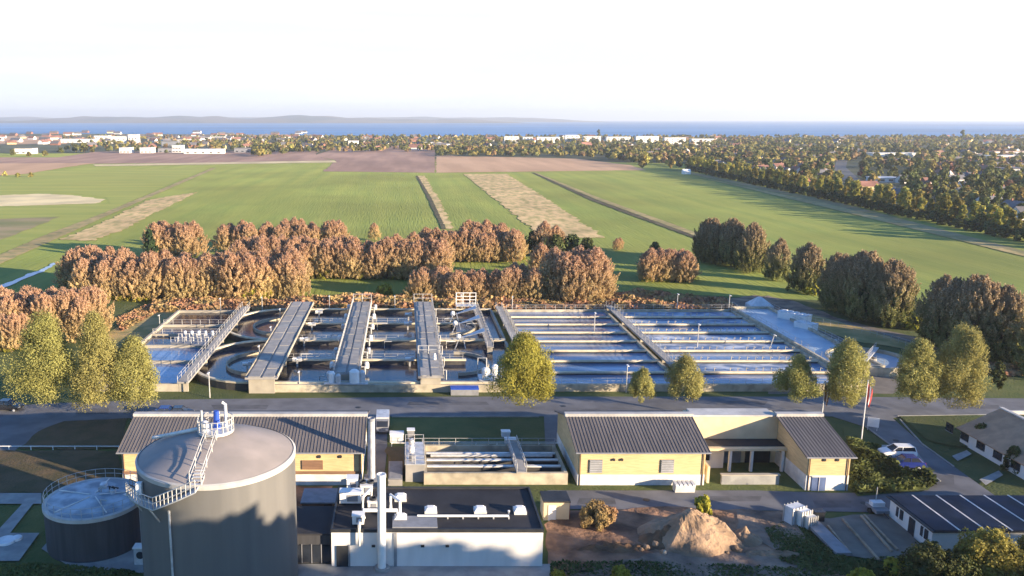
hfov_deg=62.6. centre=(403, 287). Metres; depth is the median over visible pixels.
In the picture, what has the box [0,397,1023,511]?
road
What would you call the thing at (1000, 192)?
town tree
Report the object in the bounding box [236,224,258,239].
alder tree
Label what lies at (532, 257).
alder tree
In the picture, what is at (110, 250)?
alder tree
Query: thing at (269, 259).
alder tree
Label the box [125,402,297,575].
silo
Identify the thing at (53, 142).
house
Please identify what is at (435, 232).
alder tree
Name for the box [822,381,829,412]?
flagpole
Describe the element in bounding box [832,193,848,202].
bush
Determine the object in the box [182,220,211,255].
alder tree
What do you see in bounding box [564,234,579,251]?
round tree
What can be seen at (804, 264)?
hedge tree
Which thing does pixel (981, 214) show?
poplar tree
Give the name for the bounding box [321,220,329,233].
alder tree
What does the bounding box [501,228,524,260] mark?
alder tree
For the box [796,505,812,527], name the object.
storage crate
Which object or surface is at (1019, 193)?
town tree
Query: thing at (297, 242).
alder tree
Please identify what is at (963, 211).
poplar tree
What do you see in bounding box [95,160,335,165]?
stubble strip
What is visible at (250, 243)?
alder tree
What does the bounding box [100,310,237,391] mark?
settling basin
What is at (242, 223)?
alder tree
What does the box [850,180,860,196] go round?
poplar tree
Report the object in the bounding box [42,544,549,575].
silo apron
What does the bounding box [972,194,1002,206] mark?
house
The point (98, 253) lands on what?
alder tree
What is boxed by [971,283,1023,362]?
hedge tree
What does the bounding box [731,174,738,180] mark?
bush
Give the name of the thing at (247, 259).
alder tree
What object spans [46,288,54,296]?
alder tree
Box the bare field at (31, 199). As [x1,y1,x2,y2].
[0,194,104,205]
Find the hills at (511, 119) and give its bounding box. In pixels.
[0,117,602,121]
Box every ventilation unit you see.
[339,488,361,503]
[346,474,358,487]
[352,511,364,524]
[359,479,373,494]
[367,496,376,507]
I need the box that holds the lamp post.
[625,364,629,392]
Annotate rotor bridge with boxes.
[245,301,313,392]
[324,294,376,384]
[414,297,446,384]
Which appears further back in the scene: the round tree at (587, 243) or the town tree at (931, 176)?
the town tree at (931, 176)
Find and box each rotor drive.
[242,361,251,371]
[292,357,301,366]
[300,337,307,345]
[308,322,315,329]
[315,310,322,317]
[404,321,411,329]
[405,356,413,365]
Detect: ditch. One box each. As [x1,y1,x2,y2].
[416,176,445,228]
[534,173,693,237]
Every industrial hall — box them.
[14,148,37,153]
[61,139,97,142]
[94,135,110,139]
[110,136,127,142]
[119,147,133,152]
[128,134,139,142]
[140,147,155,152]
[158,147,171,151]
[161,141,180,145]
[172,145,184,151]
[184,149,224,153]
[234,147,251,151]
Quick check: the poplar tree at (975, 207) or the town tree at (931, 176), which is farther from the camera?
the town tree at (931, 176)
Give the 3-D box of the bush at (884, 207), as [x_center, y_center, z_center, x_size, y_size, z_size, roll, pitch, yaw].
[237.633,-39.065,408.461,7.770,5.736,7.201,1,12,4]
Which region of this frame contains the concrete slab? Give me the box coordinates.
[809,521,851,555]
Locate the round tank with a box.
[42,468,141,562]
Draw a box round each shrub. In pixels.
[376,283,393,295]
[551,568,566,575]
[579,499,617,530]
[611,564,631,575]
[694,494,712,515]
[802,282,818,295]
[846,567,874,575]
[883,556,907,575]
[901,316,920,329]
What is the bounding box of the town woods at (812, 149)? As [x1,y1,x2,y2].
[62,133,1023,168]
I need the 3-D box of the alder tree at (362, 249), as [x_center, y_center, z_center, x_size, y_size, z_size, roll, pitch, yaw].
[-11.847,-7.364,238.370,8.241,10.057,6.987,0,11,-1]
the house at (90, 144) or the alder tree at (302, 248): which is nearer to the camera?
the alder tree at (302, 248)
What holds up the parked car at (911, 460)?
on the parking bay
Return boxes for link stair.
[123,479,136,496]
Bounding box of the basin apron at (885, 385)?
[768,330,900,393]
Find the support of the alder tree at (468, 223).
on the ground at (389, 204)
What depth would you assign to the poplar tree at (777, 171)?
553.90 m
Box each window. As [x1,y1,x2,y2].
[298,544,302,562]
[303,544,311,562]
[312,544,321,562]
[322,545,331,562]
[895,507,903,520]
[920,525,928,539]
[945,422,953,433]
[960,431,968,442]
[976,440,984,451]
[992,450,1002,461]
[1009,462,1020,471]
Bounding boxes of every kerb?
[392,416,538,416]
[865,426,940,480]
[897,414,985,416]
[899,419,953,466]
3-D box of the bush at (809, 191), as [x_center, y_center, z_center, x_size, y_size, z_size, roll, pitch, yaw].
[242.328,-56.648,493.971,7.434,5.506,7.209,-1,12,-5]
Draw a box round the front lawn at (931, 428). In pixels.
[900,415,1023,446]
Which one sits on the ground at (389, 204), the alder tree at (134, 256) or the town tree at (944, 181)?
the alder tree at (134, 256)
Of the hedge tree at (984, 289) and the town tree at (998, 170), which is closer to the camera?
the hedge tree at (984, 289)
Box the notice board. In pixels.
[867,417,879,430]
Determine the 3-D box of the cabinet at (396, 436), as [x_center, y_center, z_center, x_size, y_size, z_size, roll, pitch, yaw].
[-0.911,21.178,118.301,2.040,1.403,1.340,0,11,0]
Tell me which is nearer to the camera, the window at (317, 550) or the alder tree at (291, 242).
the window at (317, 550)
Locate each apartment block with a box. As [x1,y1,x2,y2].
[504,136,518,142]
[522,137,532,140]
[536,137,559,142]
[564,135,578,140]
[582,136,600,141]
[605,137,630,141]
[634,136,658,142]
[663,137,685,143]
[689,139,713,144]
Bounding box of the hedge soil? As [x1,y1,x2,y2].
[844,426,931,495]
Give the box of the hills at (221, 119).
[0,115,520,122]
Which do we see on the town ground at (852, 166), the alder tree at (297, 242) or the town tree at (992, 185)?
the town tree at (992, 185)
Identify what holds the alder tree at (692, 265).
on the ground at (389, 204)
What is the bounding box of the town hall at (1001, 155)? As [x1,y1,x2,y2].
[979,155,1023,156]
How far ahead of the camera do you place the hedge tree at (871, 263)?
185.06 m
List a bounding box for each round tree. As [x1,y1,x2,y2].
[524,230,541,255]
[549,234,565,251]
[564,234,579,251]
[580,237,594,249]
[649,241,660,249]
[974,422,986,428]
[1000,445,1020,474]
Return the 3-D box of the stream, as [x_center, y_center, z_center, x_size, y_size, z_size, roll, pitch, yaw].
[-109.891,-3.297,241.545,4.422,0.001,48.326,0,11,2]
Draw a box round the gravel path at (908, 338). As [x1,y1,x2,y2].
[766,295,1004,361]
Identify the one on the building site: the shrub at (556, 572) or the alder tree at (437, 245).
the shrub at (556, 572)
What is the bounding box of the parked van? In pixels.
[376,409,388,432]
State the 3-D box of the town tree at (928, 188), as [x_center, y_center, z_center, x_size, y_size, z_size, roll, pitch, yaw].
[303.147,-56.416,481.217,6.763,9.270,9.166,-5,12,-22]
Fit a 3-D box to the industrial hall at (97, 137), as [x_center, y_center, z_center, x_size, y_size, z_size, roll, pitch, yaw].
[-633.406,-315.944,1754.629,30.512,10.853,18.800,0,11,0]
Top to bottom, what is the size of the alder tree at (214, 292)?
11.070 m
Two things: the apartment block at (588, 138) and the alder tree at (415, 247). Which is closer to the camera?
the alder tree at (415, 247)
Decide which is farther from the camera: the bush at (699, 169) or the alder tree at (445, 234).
the bush at (699, 169)
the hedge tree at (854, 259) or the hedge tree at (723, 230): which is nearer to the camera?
the hedge tree at (854, 259)
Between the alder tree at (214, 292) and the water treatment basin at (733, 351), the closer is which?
the water treatment basin at (733, 351)
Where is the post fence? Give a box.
[780,309,912,344]
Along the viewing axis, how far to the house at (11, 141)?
1505.29 m
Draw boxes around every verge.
[0,449,121,492]
[19,418,127,449]
[107,308,727,347]
[788,310,911,347]
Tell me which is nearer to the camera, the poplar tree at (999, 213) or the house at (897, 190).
the poplar tree at (999, 213)
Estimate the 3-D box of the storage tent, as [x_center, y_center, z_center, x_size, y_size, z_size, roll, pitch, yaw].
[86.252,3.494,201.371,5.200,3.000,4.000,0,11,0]
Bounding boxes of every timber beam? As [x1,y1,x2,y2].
[827,525,850,551]
[841,518,879,559]
[860,515,892,551]
[863,514,898,550]
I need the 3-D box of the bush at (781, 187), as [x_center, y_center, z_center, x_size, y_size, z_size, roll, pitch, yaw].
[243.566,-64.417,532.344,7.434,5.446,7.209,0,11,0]
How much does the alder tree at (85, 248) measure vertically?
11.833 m
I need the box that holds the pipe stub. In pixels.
[358,519,360,545]
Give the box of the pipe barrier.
[0,446,118,449]
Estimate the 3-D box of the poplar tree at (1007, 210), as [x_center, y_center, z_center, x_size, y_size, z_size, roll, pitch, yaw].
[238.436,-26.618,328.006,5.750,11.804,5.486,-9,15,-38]
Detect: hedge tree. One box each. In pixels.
[691,217,712,257]
[696,217,724,264]
[711,217,733,264]
[713,217,744,267]
[730,222,770,273]
[733,221,766,266]
[761,237,793,280]
[784,241,825,292]
[812,251,842,310]
[820,253,850,312]
[827,249,876,317]
[842,250,894,322]
[869,257,899,319]
[869,259,920,327]
[909,274,952,339]
[917,276,968,353]
[938,273,1002,343]
[945,274,1012,361]
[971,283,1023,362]
[1009,319,1023,373]
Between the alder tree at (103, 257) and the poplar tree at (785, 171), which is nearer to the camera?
the alder tree at (103, 257)
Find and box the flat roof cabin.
[886,495,1023,550]
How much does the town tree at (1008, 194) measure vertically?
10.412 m
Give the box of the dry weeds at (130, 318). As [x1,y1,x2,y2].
[116,303,159,330]
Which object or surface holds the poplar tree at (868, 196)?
on the ground at (389, 204)
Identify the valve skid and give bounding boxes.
[477,358,503,380]
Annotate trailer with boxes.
[865,487,889,518]
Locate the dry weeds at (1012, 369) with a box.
[977,361,1023,376]
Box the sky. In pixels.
[0,0,1023,120]
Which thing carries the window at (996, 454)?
in the brown roofed house at (998, 436)
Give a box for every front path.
[953,450,970,460]
[980,471,1002,484]
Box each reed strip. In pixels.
[60,192,196,240]
[418,176,453,228]
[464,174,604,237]
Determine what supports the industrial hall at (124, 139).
on the town ground at (852, 166)
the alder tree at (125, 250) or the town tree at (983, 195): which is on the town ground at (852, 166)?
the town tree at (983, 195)
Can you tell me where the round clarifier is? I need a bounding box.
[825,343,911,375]
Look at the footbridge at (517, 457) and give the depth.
107.92 m
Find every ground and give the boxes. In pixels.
[0,134,1023,226]
[0,134,1023,302]
[728,295,848,321]
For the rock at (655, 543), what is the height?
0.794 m
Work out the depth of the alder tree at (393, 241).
239.42 m
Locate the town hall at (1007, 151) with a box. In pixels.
[989,151,1023,152]
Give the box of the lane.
[834,157,895,188]
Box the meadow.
[0,168,202,250]
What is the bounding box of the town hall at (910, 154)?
[866,152,915,158]
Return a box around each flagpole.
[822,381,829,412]
[861,380,872,439]
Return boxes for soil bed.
[296,486,332,505]
[385,446,405,474]
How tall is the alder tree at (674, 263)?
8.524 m
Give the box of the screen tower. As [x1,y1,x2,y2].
[405,434,424,481]
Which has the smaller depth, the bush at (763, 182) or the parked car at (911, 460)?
the parked car at (911, 460)
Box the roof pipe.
[417,510,509,518]
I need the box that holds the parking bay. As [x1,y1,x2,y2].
[882,445,927,468]
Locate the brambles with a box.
[149,287,735,311]
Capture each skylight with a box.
[394,513,406,519]
[395,493,406,501]
[424,505,436,514]
[473,505,486,514]
[513,505,526,514]
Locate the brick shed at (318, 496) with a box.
[300,488,337,505]
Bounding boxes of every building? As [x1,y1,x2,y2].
[116,410,369,484]
[330,487,543,566]
[554,410,711,484]
[683,408,786,482]
[771,410,857,490]
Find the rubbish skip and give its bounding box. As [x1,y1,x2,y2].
[672,480,695,492]
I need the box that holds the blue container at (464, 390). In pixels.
[450,385,478,395]
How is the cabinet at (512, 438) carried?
on the yard grass at (974, 466)
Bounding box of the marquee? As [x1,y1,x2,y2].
[682,169,690,173]
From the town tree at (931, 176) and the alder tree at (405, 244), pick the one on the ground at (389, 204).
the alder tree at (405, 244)
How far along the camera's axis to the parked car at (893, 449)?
112.14 m
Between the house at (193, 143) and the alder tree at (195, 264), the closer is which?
the alder tree at (195, 264)
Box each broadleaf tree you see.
[0,306,81,406]
[65,309,126,412]
[105,332,160,412]
[482,329,556,406]
[626,365,656,402]
[663,352,708,403]
[772,353,824,403]
[821,336,875,406]
[884,538,982,575]
[890,337,944,406]
[931,321,993,409]
[952,526,1023,575]
[989,361,1006,389]
[1011,534,1023,573]
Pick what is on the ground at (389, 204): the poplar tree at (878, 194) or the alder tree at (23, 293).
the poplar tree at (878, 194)
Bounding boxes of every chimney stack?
[364,416,376,486]
[374,472,388,572]
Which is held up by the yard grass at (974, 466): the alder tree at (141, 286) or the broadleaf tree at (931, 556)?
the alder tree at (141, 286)
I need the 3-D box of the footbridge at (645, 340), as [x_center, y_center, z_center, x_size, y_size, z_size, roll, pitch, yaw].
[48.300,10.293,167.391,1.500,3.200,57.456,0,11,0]
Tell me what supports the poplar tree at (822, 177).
on the ground at (389, 204)
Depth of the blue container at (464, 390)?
137.79 m
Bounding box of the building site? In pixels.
[544,506,845,575]
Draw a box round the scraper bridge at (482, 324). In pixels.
[450,293,493,352]
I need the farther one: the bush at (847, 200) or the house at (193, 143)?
the house at (193, 143)
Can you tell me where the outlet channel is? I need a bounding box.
[731,302,884,374]
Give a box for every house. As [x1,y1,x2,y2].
[7,140,16,143]
[10,137,22,141]
[38,137,52,140]
[38,139,47,143]
[42,133,50,136]
[50,135,61,138]
[50,140,60,144]
[63,132,73,134]
[87,142,96,146]
[188,142,197,146]
[198,141,208,145]
[409,143,421,149]
[773,162,783,168]
[791,165,799,172]
[861,179,878,190]
[894,186,901,197]
[895,175,907,182]
[935,168,954,174]
[945,407,1023,479]
[949,173,963,182]
[956,171,971,175]
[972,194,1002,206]
[979,164,989,171]
[998,198,1023,207]
[1012,206,1023,219]
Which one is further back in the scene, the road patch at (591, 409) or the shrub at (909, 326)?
the shrub at (909, 326)
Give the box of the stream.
[0,263,54,286]
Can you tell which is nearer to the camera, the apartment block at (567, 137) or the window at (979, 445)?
the window at (979, 445)
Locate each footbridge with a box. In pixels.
[177,302,249,391]
[495,302,538,376]
[507,435,526,472]
[606,301,687,381]
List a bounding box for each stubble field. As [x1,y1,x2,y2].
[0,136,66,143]
[0,163,92,175]
[435,155,643,172]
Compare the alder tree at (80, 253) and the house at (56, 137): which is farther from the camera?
the house at (56, 137)
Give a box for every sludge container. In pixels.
[777,309,812,321]
[794,320,818,329]
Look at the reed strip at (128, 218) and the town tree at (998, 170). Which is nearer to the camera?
the reed strip at (128, 218)
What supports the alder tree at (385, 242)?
on the ground at (389, 204)
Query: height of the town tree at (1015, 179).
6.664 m
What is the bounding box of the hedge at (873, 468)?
[846,436,937,493]
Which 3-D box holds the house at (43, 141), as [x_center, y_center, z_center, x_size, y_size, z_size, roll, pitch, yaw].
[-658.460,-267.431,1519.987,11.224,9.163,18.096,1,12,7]
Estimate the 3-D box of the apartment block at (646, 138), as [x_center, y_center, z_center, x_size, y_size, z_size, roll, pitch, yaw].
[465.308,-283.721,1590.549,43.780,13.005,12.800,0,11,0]
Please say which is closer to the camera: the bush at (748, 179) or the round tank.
the round tank
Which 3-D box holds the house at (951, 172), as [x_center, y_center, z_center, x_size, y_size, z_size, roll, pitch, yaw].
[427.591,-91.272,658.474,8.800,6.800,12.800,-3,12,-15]
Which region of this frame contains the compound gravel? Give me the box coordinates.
[821,514,920,560]
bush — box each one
[696,166,703,172]
[704,168,711,174]
[717,170,726,177]
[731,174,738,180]
[738,174,744,181]
[745,176,754,183]
[754,178,763,185]
[760,179,769,185]
[765,180,776,187]
[773,183,781,188]
[778,183,786,190]
[784,183,794,190]
[789,184,800,192]
[797,187,808,194]
[805,188,816,196]
[811,190,821,196]
[817,190,828,199]
[825,191,837,200]
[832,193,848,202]
[843,197,851,204]
[851,195,866,206]
[860,200,873,207]
[869,200,883,210]
[879,203,893,212]
[887,204,903,214]
[899,208,914,217]
[911,209,930,219]
[925,210,940,221]
[936,215,953,224]
[946,218,966,227]
[963,218,982,230]
[977,221,999,233]
[991,224,1016,237]
[1012,228,1023,240]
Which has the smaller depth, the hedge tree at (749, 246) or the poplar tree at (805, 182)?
the hedge tree at (749, 246)
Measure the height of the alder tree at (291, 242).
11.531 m
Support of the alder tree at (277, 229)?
on the ground at (389, 204)
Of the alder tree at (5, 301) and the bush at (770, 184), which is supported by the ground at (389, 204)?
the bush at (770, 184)
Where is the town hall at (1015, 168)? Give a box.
[994,167,1020,171]
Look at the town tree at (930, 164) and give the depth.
696.53 m
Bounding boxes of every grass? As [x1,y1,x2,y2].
[0,294,1023,575]
[0,561,143,575]
[549,555,919,575]
[764,522,850,575]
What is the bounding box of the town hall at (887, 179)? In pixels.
[865,176,895,182]
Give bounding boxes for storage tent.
[745,296,773,307]
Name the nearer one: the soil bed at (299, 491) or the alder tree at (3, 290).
the soil bed at (299, 491)
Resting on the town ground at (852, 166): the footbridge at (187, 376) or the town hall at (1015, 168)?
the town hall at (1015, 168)
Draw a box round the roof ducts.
[361,487,400,518]
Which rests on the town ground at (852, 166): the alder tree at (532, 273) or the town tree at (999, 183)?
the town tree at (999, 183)
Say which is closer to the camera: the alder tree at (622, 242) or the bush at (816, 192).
the alder tree at (622, 242)
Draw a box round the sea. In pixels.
[0,121,1023,136]
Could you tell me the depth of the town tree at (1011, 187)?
445.58 m
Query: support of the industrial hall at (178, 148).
on the town ground at (852, 166)
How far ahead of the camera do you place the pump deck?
166.75 m
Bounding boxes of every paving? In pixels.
[0,493,40,503]
[0,504,31,532]
[0,533,38,560]
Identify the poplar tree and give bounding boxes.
[691,156,696,165]
[705,158,710,167]
[712,161,717,170]
[729,164,734,173]
[736,162,742,173]
[738,166,743,175]
[746,168,751,176]
[750,166,756,176]
[753,169,758,178]
[760,170,764,178]
[765,167,770,179]
[773,168,781,182]
[776,171,783,182]
[781,169,788,183]
[787,172,794,183]
[792,173,799,184]
[797,175,805,186]
[802,178,808,187]
[813,175,824,189]
[815,179,823,189]
[821,175,831,190]
[827,179,833,190]
[828,180,834,192]
[833,177,841,190]
[836,184,843,194]
[841,182,850,196]
[849,183,852,203]
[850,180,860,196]
[860,187,867,196]
[863,188,873,199]
[871,183,878,199]
[872,184,884,201]
[880,183,892,201]
[885,189,895,203]
[896,186,909,204]
[901,190,912,208]
[911,189,924,211]
[917,197,927,209]
[924,198,935,211]
[933,194,942,210]
[937,192,952,216]
[949,197,965,217]
[956,204,967,218]
[964,200,980,220]
[974,205,985,221]
[983,203,998,221]
[992,208,1003,224]
[1001,206,1013,227]
[1006,210,1017,235]
[1013,211,1023,227]
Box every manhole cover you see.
[0,535,14,545]
[13,534,22,541]
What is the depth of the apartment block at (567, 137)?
1698.06 m
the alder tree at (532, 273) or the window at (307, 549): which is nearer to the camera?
the window at (307, 549)
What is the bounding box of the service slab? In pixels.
[388,461,401,485]
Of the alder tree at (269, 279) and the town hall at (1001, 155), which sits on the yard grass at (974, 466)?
the alder tree at (269, 279)
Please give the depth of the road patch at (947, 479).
105.33 m
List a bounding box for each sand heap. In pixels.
[570,541,654,552]
[637,508,743,557]
[638,524,670,549]
[733,526,762,546]
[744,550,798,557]
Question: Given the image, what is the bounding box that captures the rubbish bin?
[811,508,825,521]
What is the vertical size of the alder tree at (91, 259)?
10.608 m
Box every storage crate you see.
[782,501,806,525]
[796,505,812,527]
[804,512,818,529]
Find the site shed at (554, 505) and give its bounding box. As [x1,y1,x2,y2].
[540,491,570,520]
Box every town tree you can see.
[72,144,78,151]
[79,142,88,152]
[297,145,304,151]
[638,154,646,167]
[642,151,649,162]
[668,156,674,167]
[763,158,773,166]
[784,161,790,167]
[791,160,797,166]
[800,163,806,170]
[803,169,814,178]
[809,168,817,179]
[824,169,833,178]
[831,170,843,179]
[844,177,852,185]
[857,167,863,175]
[861,166,867,178]
[862,160,869,168]
[864,169,875,178]
[867,172,880,181]
[875,163,883,174]
[891,166,897,176]
[898,169,909,184]
[904,174,919,185]
[906,182,917,194]
[907,170,917,180]
[910,180,927,197]
[914,157,922,171]
[921,183,934,195]
[923,192,931,200]
[924,168,932,174]
[926,161,934,170]
[926,174,933,180]
[931,174,941,199]
[938,169,950,177]
[938,176,952,193]
[941,162,947,168]
[947,161,954,169]
[948,182,960,189]
[949,175,959,184]
[950,190,959,200]
[952,167,962,174]
[953,159,963,168]
[958,185,971,198]
[959,175,976,185]
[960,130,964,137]
[963,189,978,202]
[965,162,971,170]
[966,178,976,185]
[967,197,975,206]
[972,173,979,179]
[973,178,986,193]
[978,193,991,203]
[979,197,990,210]
[982,166,995,177]
[984,174,993,183]
[986,187,996,195]
[988,181,995,187]
[989,165,994,176]
[990,187,1005,204]
[994,167,1002,176]
[994,180,1004,197]
[995,173,1003,181]
[995,202,1009,211]
[1001,189,1014,201]
[1003,173,1009,180]
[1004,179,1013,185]
[1006,185,1016,198]
[1007,167,1014,176]
[1008,170,1021,179]
[1011,177,1019,182]
[1014,187,1023,200]
[1015,182,1023,188]
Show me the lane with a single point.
(841, 166)
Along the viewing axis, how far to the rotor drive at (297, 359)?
151.91 m
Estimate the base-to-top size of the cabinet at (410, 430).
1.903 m
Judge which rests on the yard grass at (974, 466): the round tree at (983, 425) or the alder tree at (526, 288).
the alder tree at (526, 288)
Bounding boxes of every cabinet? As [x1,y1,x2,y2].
[132,543,142,564]
[390,431,403,442]
[407,428,414,441]
[501,429,510,436]
[504,437,515,443]
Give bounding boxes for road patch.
[76,409,108,413]
[212,405,267,408]
[407,402,488,404]
[576,409,607,409]
[577,498,615,503]
[709,496,761,500]
[716,401,767,404]
[813,501,850,507]
[935,475,953,484]
[947,405,999,408]
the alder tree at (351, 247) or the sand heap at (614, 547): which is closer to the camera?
the sand heap at (614, 547)
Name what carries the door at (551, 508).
in the site shed at (554, 505)
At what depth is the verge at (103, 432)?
120.19 m
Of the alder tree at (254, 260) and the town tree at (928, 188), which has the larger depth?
the town tree at (928, 188)
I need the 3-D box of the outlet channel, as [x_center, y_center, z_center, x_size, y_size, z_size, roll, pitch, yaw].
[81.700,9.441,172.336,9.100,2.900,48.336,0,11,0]
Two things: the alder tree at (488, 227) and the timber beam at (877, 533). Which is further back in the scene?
the alder tree at (488, 227)
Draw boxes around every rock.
[652,541,658,545]
[732,545,738,551]
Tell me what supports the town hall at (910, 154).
on the town ground at (852, 166)
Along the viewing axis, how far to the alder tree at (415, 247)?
234.34 m
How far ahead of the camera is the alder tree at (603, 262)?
205.16 m
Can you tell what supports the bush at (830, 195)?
on the ground at (389, 204)
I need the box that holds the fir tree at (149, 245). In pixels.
[143,228,158,252]
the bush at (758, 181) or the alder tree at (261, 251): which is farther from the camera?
the bush at (758, 181)
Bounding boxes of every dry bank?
[536,173,695,234]
[697,176,1023,255]
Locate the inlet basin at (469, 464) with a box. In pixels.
[422,438,567,484]
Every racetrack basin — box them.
[192,337,525,391]
[225,308,505,341]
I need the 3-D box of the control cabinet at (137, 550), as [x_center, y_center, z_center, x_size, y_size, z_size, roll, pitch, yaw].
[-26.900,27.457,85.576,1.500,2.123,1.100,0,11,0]
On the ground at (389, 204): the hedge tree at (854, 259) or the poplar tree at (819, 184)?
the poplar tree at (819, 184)
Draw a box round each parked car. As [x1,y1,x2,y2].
[0,398,23,411]
[155,405,172,409]
[171,405,192,409]
[877,443,917,456]
[892,453,925,468]
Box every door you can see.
[336,546,347,566]
[548,505,555,520]
[811,476,827,490]
[907,516,915,536]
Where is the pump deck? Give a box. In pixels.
[171,330,215,345]
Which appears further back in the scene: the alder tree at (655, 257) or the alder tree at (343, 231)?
the alder tree at (343, 231)
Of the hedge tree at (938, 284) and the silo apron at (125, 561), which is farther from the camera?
the hedge tree at (938, 284)
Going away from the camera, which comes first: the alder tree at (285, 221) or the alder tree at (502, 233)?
the alder tree at (502, 233)
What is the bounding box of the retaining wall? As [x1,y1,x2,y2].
[720,473,780,484]
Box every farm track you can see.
[0,168,214,263]
[679,171,1023,252]
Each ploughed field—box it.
[0,151,330,163]
[0,217,57,238]
[314,144,435,172]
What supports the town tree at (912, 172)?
on the town ground at (852, 166)
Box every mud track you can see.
[567,551,832,575]
[736,509,805,548]
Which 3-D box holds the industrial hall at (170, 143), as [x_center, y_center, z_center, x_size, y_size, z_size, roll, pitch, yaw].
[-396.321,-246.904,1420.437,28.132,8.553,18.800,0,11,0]
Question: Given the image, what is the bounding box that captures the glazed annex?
[296,506,334,563]
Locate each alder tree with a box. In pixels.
[0,285,16,315]
[0,295,21,321]
[0,312,26,351]
[0,313,15,350]
[0,323,21,351]
[12,298,31,316]
[14,291,25,299]
[14,313,34,337]
[15,291,39,318]
[17,285,34,292]
[27,291,66,331]
[31,287,42,295]
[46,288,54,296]
[47,290,79,337]
[51,250,77,288]
[51,287,68,308]
[54,248,78,288]
[54,288,96,338]
[61,248,88,286]
[63,296,105,342]
[67,257,94,289]
[74,286,103,331]
[80,255,96,280]
[82,245,93,256]
[82,284,115,332]
[86,249,106,282]
[88,244,96,253]
[88,260,114,299]
[92,254,111,286]
[97,256,122,299]
[102,256,131,300]
[104,246,115,255]
[106,248,131,286]
[116,245,134,256]
[118,259,147,301]
[128,258,157,299]
[129,252,136,261]
[132,253,170,298]
[136,251,147,258]
[140,222,164,251]
[142,227,165,253]
[142,250,161,260]
[145,258,164,295]
[152,258,167,297]
[155,226,170,253]
[157,248,174,260]
[158,229,182,258]
[159,220,169,232]
[159,256,192,298]
[165,255,201,298]
[168,221,181,242]
[168,223,191,256]
[172,224,199,256]
[175,258,208,296]
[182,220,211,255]
[184,253,192,259]
[193,252,221,296]
[203,257,233,298]
[210,224,231,250]
[216,252,251,298]
[219,249,242,294]
[220,222,234,248]
[227,224,242,245]
[228,240,246,253]
[229,219,247,241]
[232,253,266,298]
[233,247,251,291]
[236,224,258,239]
[239,236,250,249]
[240,257,268,298]
[242,237,259,250]
[244,222,256,236]
[249,238,272,253]
[250,257,276,298]
[253,246,278,278]
[254,234,268,240]
[257,225,270,237]
[262,256,280,293]
[263,221,273,235]
[265,235,283,253]
[269,224,288,237]
[269,254,299,298]
[271,246,283,260]
[275,251,305,295]
[277,244,309,277]
[278,218,291,236]
[278,234,288,240]
[278,236,285,244]
[279,248,313,295]
[280,224,295,238]
[281,258,311,295]
[282,239,296,249]
[284,235,301,247]
[289,216,299,227]
[294,222,311,239]
[297,243,316,276]
[302,237,327,278]
[303,237,317,273]
[307,221,321,236]
[307,225,322,240]
[313,241,339,279]
[321,219,343,238]
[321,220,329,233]
[321,238,337,276]
[323,239,356,278]
[331,219,349,236]
[334,225,349,236]
[335,242,367,278]
[337,233,347,243]
[344,236,367,274]
[350,245,374,279]
[359,243,388,279]
[365,240,377,277]
[368,223,381,240]
[371,236,401,278]
[373,240,390,277]
[385,239,396,277]
[386,242,410,279]
[389,239,416,279]
[390,233,402,243]
[402,269,422,297]
[405,240,431,278]
[406,230,420,242]
[407,267,432,296]
[417,237,447,270]
[417,241,452,276]
[417,266,429,293]
[418,227,431,237]
[418,228,427,238]
[422,269,442,294]
[427,227,445,240]
[427,271,449,295]
[429,265,445,292]
[436,230,455,257]
[436,237,455,272]
[437,273,456,296]
[441,265,452,290]
[444,269,469,298]
[448,230,467,261]
[451,274,473,298]
[454,227,474,261]
[455,219,473,232]
[462,227,481,259]
[463,231,485,261]
[464,272,483,298]
[465,271,491,298]
[472,221,481,229]
[473,232,496,262]
[477,268,491,296]
[479,226,488,240]
[479,232,502,261]
[480,223,495,245]
[481,219,492,226]
[483,269,506,298]
[491,267,519,298]
[492,226,501,236]
[495,226,507,259]
[495,231,506,256]
[498,222,509,231]
[499,229,524,262]
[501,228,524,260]
[502,236,525,262]
[504,267,529,298]
[508,261,525,291]
[516,229,530,260]
[517,266,544,299]
[517,272,530,297]
[520,263,535,287]
[526,243,548,269]
[531,220,553,248]
[531,247,547,276]
[538,246,565,299]
[544,250,589,300]
[545,224,566,248]
[545,251,569,296]
[555,255,594,301]
[556,244,606,295]
[569,249,605,300]
[574,249,613,301]
[577,246,618,299]
[599,247,619,289]
[612,238,621,250]
[615,237,624,249]
[635,252,658,281]
[636,247,661,279]
[636,248,662,281]
[654,255,669,281]
[655,249,673,281]
[662,247,678,280]
[668,252,691,282]
[669,248,680,280]
[675,251,696,281]
[677,250,701,282]

